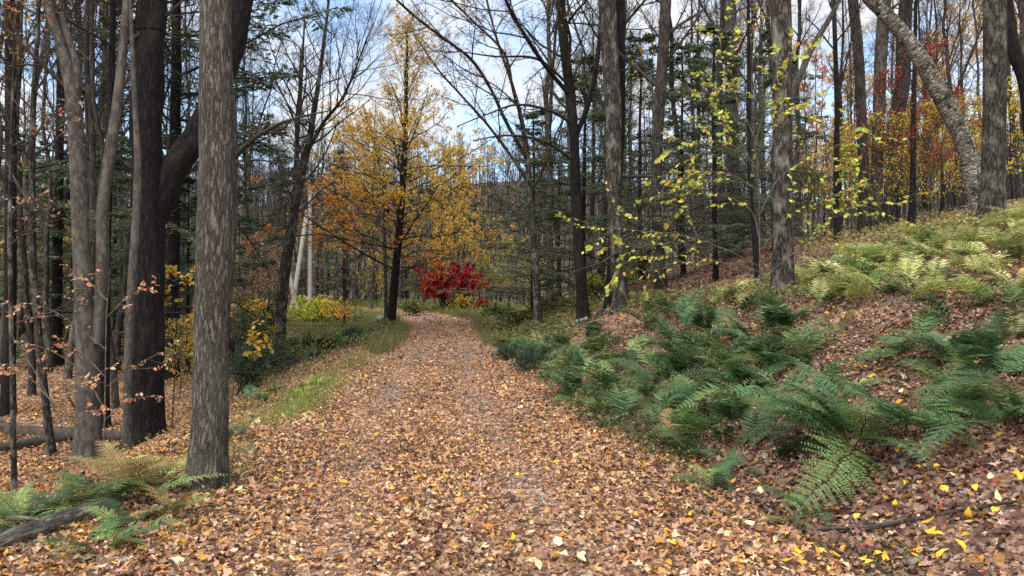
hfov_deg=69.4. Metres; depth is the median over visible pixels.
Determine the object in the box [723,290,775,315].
fern
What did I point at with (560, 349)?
fern
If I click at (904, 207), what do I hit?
thinning tree
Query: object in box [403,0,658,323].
oak tree
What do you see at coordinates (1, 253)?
hemlock tree
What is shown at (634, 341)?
fern
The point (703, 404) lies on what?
fern
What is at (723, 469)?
fern
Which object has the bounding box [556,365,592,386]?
fern
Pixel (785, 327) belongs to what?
fern
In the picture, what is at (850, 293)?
fern
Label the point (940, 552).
fallen leaf
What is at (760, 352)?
fern
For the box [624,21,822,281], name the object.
hemlock tree
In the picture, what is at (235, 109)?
bare tree
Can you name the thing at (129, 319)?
beech tree
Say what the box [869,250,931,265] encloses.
fern
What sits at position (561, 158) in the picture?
slim tree
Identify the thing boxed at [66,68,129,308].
bare tree
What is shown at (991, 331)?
fern
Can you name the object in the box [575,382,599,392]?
fern
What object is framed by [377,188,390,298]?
thinning tree
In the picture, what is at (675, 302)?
fern
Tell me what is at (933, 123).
yellow tree
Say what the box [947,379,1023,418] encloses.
fern
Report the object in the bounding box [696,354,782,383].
fern
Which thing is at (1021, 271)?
fern
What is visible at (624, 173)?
bare tree
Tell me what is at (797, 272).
fern
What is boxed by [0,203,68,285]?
yellow sapling
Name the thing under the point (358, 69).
overhead wire
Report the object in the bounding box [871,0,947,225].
young tree
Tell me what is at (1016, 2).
bare tree
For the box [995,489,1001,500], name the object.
fallen leaf
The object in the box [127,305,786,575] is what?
path
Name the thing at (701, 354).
fern
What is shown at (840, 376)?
fern
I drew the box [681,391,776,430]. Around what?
fern
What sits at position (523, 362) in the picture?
dark bush
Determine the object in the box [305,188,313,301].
utility pole
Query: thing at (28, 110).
slim tree
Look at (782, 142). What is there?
maple tree
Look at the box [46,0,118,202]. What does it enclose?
slim tree
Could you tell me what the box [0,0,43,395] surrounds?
slim tree
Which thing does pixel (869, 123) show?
yellow sapling
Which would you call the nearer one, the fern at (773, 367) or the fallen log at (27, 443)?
the fern at (773, 367)
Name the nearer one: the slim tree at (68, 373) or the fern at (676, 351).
the fern at (676, 351)
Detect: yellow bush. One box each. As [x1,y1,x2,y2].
[317,295,353,323]
[446,293,477,308]
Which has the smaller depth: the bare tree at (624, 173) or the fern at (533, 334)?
the fern at (533, 334)
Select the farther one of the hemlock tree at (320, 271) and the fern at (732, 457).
the hemlock tree at (320, 271)
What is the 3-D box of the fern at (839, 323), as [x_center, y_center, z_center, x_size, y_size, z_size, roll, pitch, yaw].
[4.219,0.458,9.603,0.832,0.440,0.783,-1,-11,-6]
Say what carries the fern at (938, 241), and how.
on the forest floor
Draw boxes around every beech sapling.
[0,264,180,458]
[0,334,117,468]
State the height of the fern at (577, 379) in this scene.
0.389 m
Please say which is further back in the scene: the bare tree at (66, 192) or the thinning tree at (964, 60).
the thinning tree at (964, 60)
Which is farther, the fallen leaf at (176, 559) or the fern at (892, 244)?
the fern at (892, 244)
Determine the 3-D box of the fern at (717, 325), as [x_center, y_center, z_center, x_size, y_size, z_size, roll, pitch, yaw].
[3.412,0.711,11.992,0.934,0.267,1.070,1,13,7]
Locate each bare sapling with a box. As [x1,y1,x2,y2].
[333,247,381,321]
[335,266,359,324]
[349,266,372,320]
[612,202,672,311]
[622,234,678,328]
[649,167,712,285]
[673,169,735,293]
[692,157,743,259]
[761,120,825,241]
[859,120,914,233]
[898,118,962,223]
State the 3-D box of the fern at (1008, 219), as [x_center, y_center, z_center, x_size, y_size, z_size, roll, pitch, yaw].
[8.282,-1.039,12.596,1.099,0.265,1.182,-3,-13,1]
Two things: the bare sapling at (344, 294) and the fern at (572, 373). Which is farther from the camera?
the bare sapling at (344, 294)
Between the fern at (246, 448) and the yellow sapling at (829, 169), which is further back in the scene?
the yellow sapling at (829, 169)
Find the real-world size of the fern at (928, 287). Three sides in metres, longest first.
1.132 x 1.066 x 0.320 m
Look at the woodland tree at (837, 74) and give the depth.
21.04 m
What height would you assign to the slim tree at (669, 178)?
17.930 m
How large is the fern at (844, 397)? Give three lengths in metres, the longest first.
1.630 x 1.361 x 0.597 m
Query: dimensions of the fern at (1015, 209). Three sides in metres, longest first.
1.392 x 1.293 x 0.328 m
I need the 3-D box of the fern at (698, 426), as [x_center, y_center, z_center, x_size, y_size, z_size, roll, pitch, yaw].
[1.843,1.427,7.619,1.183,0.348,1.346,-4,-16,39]
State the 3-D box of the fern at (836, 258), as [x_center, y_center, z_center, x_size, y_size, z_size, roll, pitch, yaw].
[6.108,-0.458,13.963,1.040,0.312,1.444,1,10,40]
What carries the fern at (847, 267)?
on the forest floor
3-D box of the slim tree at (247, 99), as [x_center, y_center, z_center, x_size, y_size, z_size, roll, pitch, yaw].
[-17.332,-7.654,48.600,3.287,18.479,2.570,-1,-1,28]
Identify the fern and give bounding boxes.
[0,469,147,526]
[0,479,98,531]
[0,482,103,531]
[14,520,161,553]
[35,457,183,504]
[52,440,227,504]
[79,497,186,535]
[80,455,142,478]
[104,454,185,485]
[130,483,219,517]
[229,414,269,441]
[229,446,250,460]
[233,383,279,400]
[237,390,281,400]
[238,380,292,392]
[514,336,536,350]
[520,329,546,345]
[521,369,555,377]
[524,342,575,358]
[525,357,566,368]
[528,344,553,353]
[530,366,598,386]
[538,373,612,397]
[539,335,574,349]
[543,349,589,371]
[543,349,617,375]
[546,333,584,347]
[546,344,602,367]
[547,389,606,405]
[549,356,576,372]
[549,373,585,389]
[550,342,576,361]
[552,352,576,368]
[553,393,616,407]
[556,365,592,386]
[558,327,630,349]
[561,343,585,356]
[563,359,624,392]
[564,351,612,363]
[566,314,609,333]
[566,331,621,352]
[566,361,629,393]
[567,334,613,350]
[568,390,610,410]
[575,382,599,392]
[583,385,648,419]
[584,382,651,426]
[585,337,621,352]
[587,347,643,370]
[590,332,658,358]
[593,347,633,365]
[602,357,679,398]
[604,376,684,427]
[606,357,693,382]
[607,331,710,364]
[607,379,700,423]
[608,307,670,334]
[608,380,658,400]
[614,296,665,315]
[615,366,653,382]
[616,306,646,321]
[616,343,689,376]
[618,385,702,414]
[622,409,696,429]
[624,400,667,426]
[627,354,718,384]
[630,406,709,421]
[630,414,726,437]
[632,309,687,329]
[635,289,701,316]
[635,321,740,357]
[637,306,707,337]
[637,404,728,441]
[639,346,695,375]
[640,334,686,355]
[641,316,702,340]
[643,290,701,314]
[645,337,701,362]
[646,425,729,456]
[649,328,737,360]
[649,403,697,415]
[655,289,706,313]
[655,371,699,402]
[656,377,739,409]
[659,305,748,335]
[661,296,692,318]
[661,325,772,356]
[665,390,722,417]
[666,304,737,342]
[667,402,810,444]
[667,459,735,499]
[669,320,745,354]
[669,347,712,367]
[670,346,752,381]
[670,382,744,404]
[671,330,698,342]
[672,288,718,301]
[672,339,750,370]
[672,377,759,412]
[676,421,735,441]
[677,361,796,410]
[678,335,815,382]
[679,364,752,388]
[681,294,717,314]
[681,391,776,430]
[686,356,780,396]
[695,284,743,304]
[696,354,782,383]
[697,306,748,325]
[697,318,725,337]
[697,389,736,423]
[701,449,766,487]
[705,378,765,408]
[709,311,768,341]
[709,313,768,339]
[713,278,761,291]
[714,335,782,356]
[719,315,863,370]
[721,293,822,334]
[721,344,800,366]
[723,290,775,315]
[723,331,775,352]
[724,354,933,514]
[725,299,820,329]
[728,378,899,449]
[731,332,788,353]
[732,336,829,373]
[734,362,788,391]
[735,436,820,463]
[743,287,789,312]
[743,305,828,321]
[747,366,809,395]
[749,287,809,310]
[749,484,850,525]
[752,307,839,329]
[753,329,782,338]
[755,369,876,394]
[763,511,836,531]
[766,324,794,334]
[768,342,844,369]
[771,329,847,352]
[773,377,889,411]
[774,341,829,366]
[776,268,818,286]
[784,359,856,381]
[784,372,1000,451]
[786,275,845,302]
[794,261,806,269]
[794,265,807,275]
[794,271,880,298]
[799,256,823,269]
[799,260,839,272]
[803,260,834,276]
[810,302,878,333]
[814,273,862,295]
[815,242,862,258]
[816,265,832,277]
[818,272,893,292]
[820,267,852,279]
[825,252,878,265]
[826,264,875,277]
[828,254,845,265]
[828,274,890,301]
[832,284,879,303]
[834,271,913,290]
[837,257,883,275]
[839,257,869,268]
[841,242,876,254]
[841,245,890,264]
[842,270,923,297]
[848,328,975,369]
[853,247,885,261]
[853,249,914,269]
[860,259,879,270]
[862,243,893,255]
[862,261,932,279]
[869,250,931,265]
[869,283,952,303]
[870,262,898,272]
[872,270,887,286]
[873,243,909,259]
[873,268,953,287]
[873,393,1023,459]
[876,254,927,278]
[877,261,902,272]
[878,303,975,343]
[879,277,1020,313]
[880,236,907,250]
[881,276,944,293]
[885,380,1020,408]
[887,234,931,243]
[887,327,1002,363]
[889,238,935,254]
[889,328,1003,369]
[890,359,950,391]
[892,221,919,235]
[892,326,1023,374]
[895,257,955,276]
[897,233,920,244]
[897,270,979,298]
[899,291,1014,323]
[901,243,936,261]
[901,253,925,266]
[903,333,984,356]
[905,268,973,286]
[906,223,954,245]
[908,229,972,254]
[908,344,1023,399]
[912,217,971,232]
[917,247,976,258]
[918,240,983,261]
[921,275,1000,296]
[923,265,964,276]
[924,250,1021,280]
[929,253,967,270]
[931,238,1022,260]
[937,234,973,253]
[939,240,996,257]
[939,279,1004,299]
[942,224,984,244]
[942,254,980,271]
[947,315,1023,335]
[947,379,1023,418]
[948,300,1023,348]
[949,281,1023,307]
[949,327,1022,345]
[950,230,982,244]
[951,273,993,285]
[955,225,990,237]
[955,254,1018,279]
[959,274,1023,302]
[962,246,1022,271]
[962,345,1023,378]
[964,209,1006,233]
[964,226,1023,257]
[969,268,1012,285]
[970,241,994,252]
[971,220,1023,243]
[977,265,1023,288]
[978,228,1023,247]
[978,309,1023,341]
[982,206,1010,218]
[982,217,1023,231]
[986,238,1023,261]
[992,200,1023,221]
[995,227,1023,243]
[1002,213,1021,224]
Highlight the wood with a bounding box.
[0,99,1023,301]
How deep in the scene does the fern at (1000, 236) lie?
10.34 m
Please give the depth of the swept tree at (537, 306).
22.38 m
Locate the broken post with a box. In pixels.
[289,272,298,313]
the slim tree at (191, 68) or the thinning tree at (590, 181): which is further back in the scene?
the thinning tree at (590, 181)
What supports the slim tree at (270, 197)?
on the forest floor
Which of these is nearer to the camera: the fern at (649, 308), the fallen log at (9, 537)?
the fallen log at (9, 537)
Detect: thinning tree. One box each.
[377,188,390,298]
[429,164,458,282]
[471,168,492,296]
[565,90,607,267]
[626,77,665,257]
[628,0,770,255]
[685,0,750,251]
[726,44,772,234]
[761,44,814,169]
[763,71,822,222]
[824,50,872,193]
[831,21,869,228]
[843,29,886,157]
[864,0,925,126]
[886,7,937,218]
[886,57,923,203]
[949,17,981,107]
[1012,0,1023,196]
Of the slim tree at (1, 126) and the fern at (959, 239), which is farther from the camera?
the slim tree at (1, 126)
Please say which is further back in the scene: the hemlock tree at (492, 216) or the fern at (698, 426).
the hemlock tree at (492, 216)
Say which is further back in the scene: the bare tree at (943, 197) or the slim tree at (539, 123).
the slim tree at (539, 123)
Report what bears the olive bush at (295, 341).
on the forest floor
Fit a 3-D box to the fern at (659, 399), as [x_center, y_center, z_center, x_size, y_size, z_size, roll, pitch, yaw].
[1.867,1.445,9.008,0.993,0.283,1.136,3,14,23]
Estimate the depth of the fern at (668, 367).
9.78 m
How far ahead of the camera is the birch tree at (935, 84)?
16.45 m
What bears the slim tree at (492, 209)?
on the forest floor
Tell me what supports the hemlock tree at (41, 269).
on the forest floor
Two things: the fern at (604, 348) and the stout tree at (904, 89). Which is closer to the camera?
the fern at (604, 348)
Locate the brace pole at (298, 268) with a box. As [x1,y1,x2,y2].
[290,214,308,307]
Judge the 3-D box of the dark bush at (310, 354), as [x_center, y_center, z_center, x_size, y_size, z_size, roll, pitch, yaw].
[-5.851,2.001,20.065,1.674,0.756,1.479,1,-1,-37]
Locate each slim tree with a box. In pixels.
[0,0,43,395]
[0,0,98,382]
[0,2,33,318]
[0,14,95,358]
[2,0,83,372]
[15,0,134,361]
[21,88,46,159]
[24,45,68,311]
[25,0,128,409]
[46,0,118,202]
[47,0,135,379]
[54,8,122,151]
[69,2,129,162]
[97,0,130,333]
[97,0,171,370]
[121,85,130,248]
[127,0,196,300]
[162,0,198,260]
[162,35,181,154]
[163,66,187,316]
[164,0,198,324]
[165,1,198,312]
[234,36,256,164]
[234,42,281,303]
[235,39,274,315]
[235,50,279,309]
[252,168,264,282]
[253,80,284,296]
[258,147,281,233]
[259,169,276,241]
[276,152,289,245]
[301,142,327,266]
[307,0,354,191]
[321,147,337,298]
[330,138,341,298]
[344,139,359,294]
[356,148,377,299]
[374,170,396,261]
[414,169,430,299]
[429,127,457,297]
[477,183,492,301]
[486,165,503,272]
[486,171,505,300]
[486,173,498,293]
[512,175,522,297]
[531,91,555,200]
[534,105,545,297]
[552,102,570,262]
[566,0,600,199]
[580,80,603,266]
[587,65,605,273]
[641,0,664,133]
[641,81,664,259]
[661,104,686,264]
[683,1,740,198]
[737,35,758,157]
[792,0,820,231]
[808,23,833,232]
[829,0,870,213]
[842,46,869,225]
[913,0,955,212]
[932,0,1018,130]
[949,32,972,98]
[979,48,1017,199]
[1007,55,1020,198]
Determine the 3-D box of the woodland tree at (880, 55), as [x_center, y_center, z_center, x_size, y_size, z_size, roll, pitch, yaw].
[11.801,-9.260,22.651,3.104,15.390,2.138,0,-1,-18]
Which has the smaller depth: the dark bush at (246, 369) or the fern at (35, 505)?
the fern at (35, 505)
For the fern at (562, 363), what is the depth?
13.33 m
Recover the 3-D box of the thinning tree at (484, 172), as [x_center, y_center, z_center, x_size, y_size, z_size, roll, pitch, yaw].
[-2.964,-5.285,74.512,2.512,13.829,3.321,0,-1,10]
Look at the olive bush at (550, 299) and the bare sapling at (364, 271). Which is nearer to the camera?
the olive bush at (550, 299)
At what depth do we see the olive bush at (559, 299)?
36.18 m
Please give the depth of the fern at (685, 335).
12.03 m
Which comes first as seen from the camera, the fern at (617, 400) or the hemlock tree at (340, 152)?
the fern at (617, 400)
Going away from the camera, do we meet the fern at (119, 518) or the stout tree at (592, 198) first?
the fern at (119, 518)
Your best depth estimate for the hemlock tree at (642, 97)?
32.01 m
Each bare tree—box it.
[36,4,84,152]
[48,0,130,326]
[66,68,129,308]
[108,0,198,313]
[164,4,197,311]
[181,43,255,180]
[182,5,261,104]
[236,10,306,299]
[238,122,282,275]
[245,0,429,346]
[258,119,285,294]
[265,60,343,297]
[269,142,309,268]
[275,137,316,297]
[299,118,315,293]
[307,116,337,294]
[330,117,359,300]
[342,105,378,297]
[355,92,412,300]
[450,142,471,294]
[484,95,545,299]
[501,0,596,301]
[506,116,546,298]
[526,0,601,295]
[538,0,646,292]
[573,31,648,247]
[577,42,637,165]
[578,0,644,215]
[581,50,649,235]
[629,0,694,266]
[668,0,756,259]
[675,0,756,257]
[683,68,711,192]
[705,1,746,190]
[723,28,746,167]
[723,78,768,174]
[736,0,765,245]
[743,0,772,231]
[758,0,825,239]
[821,0,874,230]
[863,10,895,203]
[910,0,982,213]
[912,0,982,209]
[919,0,980,210]
[1013,0,1023,187]
[1014,7,1022,198]
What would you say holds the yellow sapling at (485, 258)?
on the forest floor
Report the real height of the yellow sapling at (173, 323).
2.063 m
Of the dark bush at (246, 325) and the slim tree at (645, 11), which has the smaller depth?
the dark bush at (246, 325)
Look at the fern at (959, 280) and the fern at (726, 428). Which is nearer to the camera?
the fern at (726, 428)
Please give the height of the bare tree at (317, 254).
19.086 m
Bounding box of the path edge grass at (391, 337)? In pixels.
[193,294,570,480]
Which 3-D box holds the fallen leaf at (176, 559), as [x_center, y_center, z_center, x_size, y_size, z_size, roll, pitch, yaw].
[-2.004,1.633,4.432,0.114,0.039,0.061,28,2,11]
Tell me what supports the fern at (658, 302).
on the forest floor
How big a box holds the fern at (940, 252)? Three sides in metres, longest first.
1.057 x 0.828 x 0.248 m
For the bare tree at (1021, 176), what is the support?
on the forest floor
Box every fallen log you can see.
[0,398,121,440]
[0,426,71,451]
[0,497,118,555]
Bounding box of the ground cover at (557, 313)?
[21,199,1023,575]
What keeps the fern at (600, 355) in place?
on the forest floor
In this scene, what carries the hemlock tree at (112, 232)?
on the forest floor
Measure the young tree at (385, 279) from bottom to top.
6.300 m
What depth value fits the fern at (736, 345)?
10.30 m
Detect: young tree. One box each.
[0,0,97,491]
[0,0,109,456]
[382,183,387,319]
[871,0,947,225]
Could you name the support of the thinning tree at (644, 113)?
on the forest floor
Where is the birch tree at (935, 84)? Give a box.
[862,0,980,217]
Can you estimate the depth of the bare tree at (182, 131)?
47.70 m
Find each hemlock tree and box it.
[0,0,354,378]
[0,104,116,322]
[0,130,70,299]
[0,140,71,314]
[0,153,70,334]
[0,179,123,358]
[1,137,126,332]
[51,175,129,296]
[63,127,193,329]
[63,164,194,346]
[110,175,249,372]
[111,131,259,301]
[111,163,194,285]
[164,186,278,339]
[231,214,273,311]
[231,231,292,315]
[242,189,329,295]
[247,212,301,303]
[276,195,360,300]
[292,184,382,298]
[301,148,382,303]
[346,198,407,299]
[363,199,430,299]
[399,188,475,300]
[436,108,594,308]
[447,202,499,301]
[471,190,528,300]
[489,51,665,295]
[490,202,554,304]
[495,146,597,306]
[553,30,719,278]
[599,37,771,277]
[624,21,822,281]
[674,29,854,250]
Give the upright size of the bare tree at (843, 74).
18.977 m
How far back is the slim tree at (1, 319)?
19.83 m
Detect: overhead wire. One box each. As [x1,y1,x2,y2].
[311,1,374,197]
[315,0,381,188]
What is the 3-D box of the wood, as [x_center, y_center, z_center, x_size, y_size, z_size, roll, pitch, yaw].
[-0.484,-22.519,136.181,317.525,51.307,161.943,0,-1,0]
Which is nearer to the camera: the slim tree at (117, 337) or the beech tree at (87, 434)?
the beech tree at (87, 434)
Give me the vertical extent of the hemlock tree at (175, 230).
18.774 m
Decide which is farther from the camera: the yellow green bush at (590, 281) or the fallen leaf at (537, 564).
the yellow green bush at (590, 281)
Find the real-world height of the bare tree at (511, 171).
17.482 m
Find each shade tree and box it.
[115,0,253,451]
[181,0,344,492]
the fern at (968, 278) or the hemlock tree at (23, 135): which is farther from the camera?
the hemlock tree at (23, 135)
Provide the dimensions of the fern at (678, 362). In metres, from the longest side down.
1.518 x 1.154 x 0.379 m
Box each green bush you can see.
[287,294,340,323]
[402,254,449,305]
[569,270,605,292]
[604,266,653,284]
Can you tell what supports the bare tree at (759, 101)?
on the forest floor
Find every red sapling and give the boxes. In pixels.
[853,34,981,227]
[901,82,980,217]
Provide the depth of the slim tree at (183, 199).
30.64 m
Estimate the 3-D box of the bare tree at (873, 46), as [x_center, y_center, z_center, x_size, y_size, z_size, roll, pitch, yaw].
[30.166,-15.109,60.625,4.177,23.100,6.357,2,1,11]
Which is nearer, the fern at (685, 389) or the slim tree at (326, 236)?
the fern at (685, 389)
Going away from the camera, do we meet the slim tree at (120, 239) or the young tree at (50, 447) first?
the young tree at (50, 447)
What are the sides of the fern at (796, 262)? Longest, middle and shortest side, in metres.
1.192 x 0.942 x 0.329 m
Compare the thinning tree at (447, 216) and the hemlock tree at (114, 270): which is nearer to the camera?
the hemlock tree at (114, 270)
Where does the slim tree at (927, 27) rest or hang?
on the forest floor
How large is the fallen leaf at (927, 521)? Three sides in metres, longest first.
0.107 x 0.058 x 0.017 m
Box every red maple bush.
[413,257,489,308]
[474,296,491,309]
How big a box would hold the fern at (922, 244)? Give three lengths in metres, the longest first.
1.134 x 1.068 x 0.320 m
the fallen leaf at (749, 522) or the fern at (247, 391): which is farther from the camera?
the fern at (247, 391)
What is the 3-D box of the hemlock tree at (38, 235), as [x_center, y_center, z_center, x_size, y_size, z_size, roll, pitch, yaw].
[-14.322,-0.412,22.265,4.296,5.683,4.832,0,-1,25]
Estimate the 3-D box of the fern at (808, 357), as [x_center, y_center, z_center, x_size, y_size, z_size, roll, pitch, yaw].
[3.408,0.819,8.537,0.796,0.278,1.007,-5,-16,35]
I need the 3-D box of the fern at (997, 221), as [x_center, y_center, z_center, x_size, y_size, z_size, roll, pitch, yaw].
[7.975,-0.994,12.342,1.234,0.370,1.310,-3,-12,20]
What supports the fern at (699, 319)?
on the forest floor
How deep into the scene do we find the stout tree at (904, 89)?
24.99 m
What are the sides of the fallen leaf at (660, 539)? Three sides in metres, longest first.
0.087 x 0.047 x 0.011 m
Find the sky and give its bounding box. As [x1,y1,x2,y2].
[0,0,1019,218]
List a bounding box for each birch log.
[562,317,587,327]
[594,307,610,316]
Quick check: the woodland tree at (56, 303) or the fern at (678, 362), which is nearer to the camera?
the fern at (678, 362)
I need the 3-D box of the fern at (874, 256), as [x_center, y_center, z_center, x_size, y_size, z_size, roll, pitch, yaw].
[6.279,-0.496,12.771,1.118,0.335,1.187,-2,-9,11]
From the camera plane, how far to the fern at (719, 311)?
12.43 m
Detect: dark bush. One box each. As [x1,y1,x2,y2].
[228,309,282,368]
[228,336,297,374]
[228,340,278,394]
[264,348,326,371]
[341,324,379,341]
[490,342,534,360]
[510,345,557,371]
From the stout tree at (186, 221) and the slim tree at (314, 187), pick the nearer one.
the stout tree at (186, 221)
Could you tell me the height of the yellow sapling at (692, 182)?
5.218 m
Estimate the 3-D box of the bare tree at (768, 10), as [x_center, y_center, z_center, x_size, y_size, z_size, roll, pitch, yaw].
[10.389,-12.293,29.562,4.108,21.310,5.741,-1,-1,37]
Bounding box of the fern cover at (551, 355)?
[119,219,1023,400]
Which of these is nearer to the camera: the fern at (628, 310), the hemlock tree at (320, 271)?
the fern at (628, 310)
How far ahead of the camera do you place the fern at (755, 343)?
9.03 m
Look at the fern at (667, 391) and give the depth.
9.06 m
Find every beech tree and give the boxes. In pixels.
[0,0,198,462]
[121,0,140,452]
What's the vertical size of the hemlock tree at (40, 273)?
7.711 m
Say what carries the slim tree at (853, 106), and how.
on the forest floor
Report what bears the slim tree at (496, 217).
on the forest floor
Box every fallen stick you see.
[815,516,925,530]
[865,498,1016,530]
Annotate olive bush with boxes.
[238,307,287,337]
[267,332,315,352]
[314,331,365,351]
[397,297,430,315]
[481,302,515,316]
[489,307,533,327]
[525,291,564,307]
[541,294,564,302]
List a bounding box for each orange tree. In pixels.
[765,39,853,234]
[918,0,1020,207]
[963,0,1019,198]
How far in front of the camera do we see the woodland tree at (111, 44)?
14.49 m
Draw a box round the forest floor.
[0,179,1023,575]
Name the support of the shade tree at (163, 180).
on the forest floor
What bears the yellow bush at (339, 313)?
on the forest floor
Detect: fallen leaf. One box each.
[170,556,184,566]
[199,551,207,559]
[482,523,493,528]
[508,532,515,541]
[534,559,542,569]
[553,536,561,545]
[555,550,569,556]
[577,552,585,560]
[656,537,664,542]
[744,520,754,524]
[794,544,802,553]
[882,550,889,560]
[892,499,898,506]
[914,526,922,534]
[920,516,933,522]
[921,526,935,533]
[936,549,947,558]
[940,485,948,491]
[956,539,965,551]
[964,507,972,517]
[991,506,999,511]
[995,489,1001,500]
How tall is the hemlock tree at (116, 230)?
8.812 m
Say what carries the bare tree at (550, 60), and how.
on the forest floor
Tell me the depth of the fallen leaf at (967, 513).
4.40 m
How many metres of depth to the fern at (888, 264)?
11.56 m
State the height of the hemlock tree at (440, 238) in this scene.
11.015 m
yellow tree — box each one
[317,111,420,308]
[424,131,483,299]
[807,50,884,227]
[906,39,956,211]
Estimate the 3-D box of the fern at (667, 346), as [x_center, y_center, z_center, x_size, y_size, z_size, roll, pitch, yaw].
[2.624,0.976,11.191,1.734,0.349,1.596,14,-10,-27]
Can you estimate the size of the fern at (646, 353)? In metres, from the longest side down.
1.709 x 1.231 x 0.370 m
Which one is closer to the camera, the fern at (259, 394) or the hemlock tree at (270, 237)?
the fern at (259, 394)
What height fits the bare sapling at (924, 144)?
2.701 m
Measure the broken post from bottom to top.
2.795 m
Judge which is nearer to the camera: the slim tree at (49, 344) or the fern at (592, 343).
the fern at (592, 343)
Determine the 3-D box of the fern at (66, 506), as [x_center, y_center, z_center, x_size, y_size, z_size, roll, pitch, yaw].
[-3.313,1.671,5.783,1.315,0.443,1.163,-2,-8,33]
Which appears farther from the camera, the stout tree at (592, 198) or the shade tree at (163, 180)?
the stout tree at (592, 198)
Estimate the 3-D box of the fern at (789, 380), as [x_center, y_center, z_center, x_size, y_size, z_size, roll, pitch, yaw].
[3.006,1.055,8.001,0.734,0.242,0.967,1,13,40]
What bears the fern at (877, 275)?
on the forest floor
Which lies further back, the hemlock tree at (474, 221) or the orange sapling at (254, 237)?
the hemlock tree at (474, 221)
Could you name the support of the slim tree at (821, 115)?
on the forest floor
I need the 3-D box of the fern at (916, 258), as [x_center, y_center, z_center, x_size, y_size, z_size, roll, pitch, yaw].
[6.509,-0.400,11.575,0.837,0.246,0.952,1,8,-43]
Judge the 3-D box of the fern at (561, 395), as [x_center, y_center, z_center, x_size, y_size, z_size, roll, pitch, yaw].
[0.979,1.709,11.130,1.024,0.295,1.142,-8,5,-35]
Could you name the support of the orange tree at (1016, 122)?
on the forest floor
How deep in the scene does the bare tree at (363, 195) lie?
67.02 m
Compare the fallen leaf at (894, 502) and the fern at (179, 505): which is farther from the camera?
the fern at (179, 505)
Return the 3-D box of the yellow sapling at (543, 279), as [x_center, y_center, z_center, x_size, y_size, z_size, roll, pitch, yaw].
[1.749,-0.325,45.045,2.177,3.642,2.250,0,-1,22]
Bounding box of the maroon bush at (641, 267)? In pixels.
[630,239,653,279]
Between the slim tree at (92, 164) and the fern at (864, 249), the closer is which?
the fern at (864, 249)
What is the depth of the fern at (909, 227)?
14.39 m
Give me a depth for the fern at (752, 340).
10.14 m
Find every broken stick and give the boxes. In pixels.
[6,516,44,522]
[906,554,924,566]
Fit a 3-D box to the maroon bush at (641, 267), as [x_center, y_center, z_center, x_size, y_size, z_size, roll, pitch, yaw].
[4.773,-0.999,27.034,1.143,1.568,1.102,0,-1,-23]
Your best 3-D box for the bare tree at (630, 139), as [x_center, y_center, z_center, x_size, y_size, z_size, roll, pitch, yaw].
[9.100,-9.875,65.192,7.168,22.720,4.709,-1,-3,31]
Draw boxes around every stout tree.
[1,58,48,195]
[77,2,170,189]
[99,1,198,309]
[553,57,586,208]
[564,1,653,283]
[601,3,652,208]
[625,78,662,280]
[674,3,766,248]
[738,0,771,247]
[739,22,771,243]
[882,0,927,225]
[894,0,970,214]
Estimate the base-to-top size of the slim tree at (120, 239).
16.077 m
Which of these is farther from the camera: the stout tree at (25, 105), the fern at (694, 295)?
the stout tree at (25, 105)
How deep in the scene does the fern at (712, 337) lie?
9.95 m
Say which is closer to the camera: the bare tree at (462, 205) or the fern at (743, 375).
the fern at (743, 375)
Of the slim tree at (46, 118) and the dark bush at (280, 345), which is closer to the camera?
the dark bush at (280, 345)
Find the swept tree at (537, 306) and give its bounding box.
[367,0,566,329]
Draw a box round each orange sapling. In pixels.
[233,231,281,316]
[257,256,297,313]
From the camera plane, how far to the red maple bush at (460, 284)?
42.97 m
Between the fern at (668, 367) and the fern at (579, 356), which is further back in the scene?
the fern at (579, 356)
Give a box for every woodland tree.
[0,0,63,417]
[20,0,171,428]
[24,0,117,366]
[591,0,721,296]
[602,0,659,308]
[688,0,762,259]
[696,0,799,285]
[792,0,840,106]
[797,0,866,241]
[848,0,871,237]
[870,0,925,231]
[1007,0,1023,136]
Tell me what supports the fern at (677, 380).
on the forest floor
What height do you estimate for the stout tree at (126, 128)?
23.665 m
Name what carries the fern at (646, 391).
on the forest floor
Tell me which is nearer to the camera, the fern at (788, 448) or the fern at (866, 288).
the fern at (788, 448)
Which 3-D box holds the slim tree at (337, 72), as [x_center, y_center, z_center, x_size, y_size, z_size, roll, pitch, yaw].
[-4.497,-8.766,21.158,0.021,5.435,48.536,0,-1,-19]
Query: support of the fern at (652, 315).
on the forest floor
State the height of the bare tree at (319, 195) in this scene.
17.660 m
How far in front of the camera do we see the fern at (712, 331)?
11.27 m
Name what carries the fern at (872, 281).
on the forest floor
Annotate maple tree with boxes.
[237,3,517,324]
[559,0,661,314]
[769,0,795,294]
[971,0,1007,227]
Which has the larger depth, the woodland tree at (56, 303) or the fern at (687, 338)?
the woodland tree at (56, 303)
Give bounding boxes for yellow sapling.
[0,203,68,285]
[50,220,118,290]
[164,264,194,428]
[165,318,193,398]
[230,291,279,345]
[230,298,273,402]
[356,252,391,305]
[471,249,506,303]
[494,233,530,300]
[525,258,557,294]
[555,0,938,327]
[792,116,857,235]
[817,125,883,228]
[844,99,926,201]
[851,105,946,228]
[883,90,979,217]
[906,88,981,210]
[974,74,1023,202]
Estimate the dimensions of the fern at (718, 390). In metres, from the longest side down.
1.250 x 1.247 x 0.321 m
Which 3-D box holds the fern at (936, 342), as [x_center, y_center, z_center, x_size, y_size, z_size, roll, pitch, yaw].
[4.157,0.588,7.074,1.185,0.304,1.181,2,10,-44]

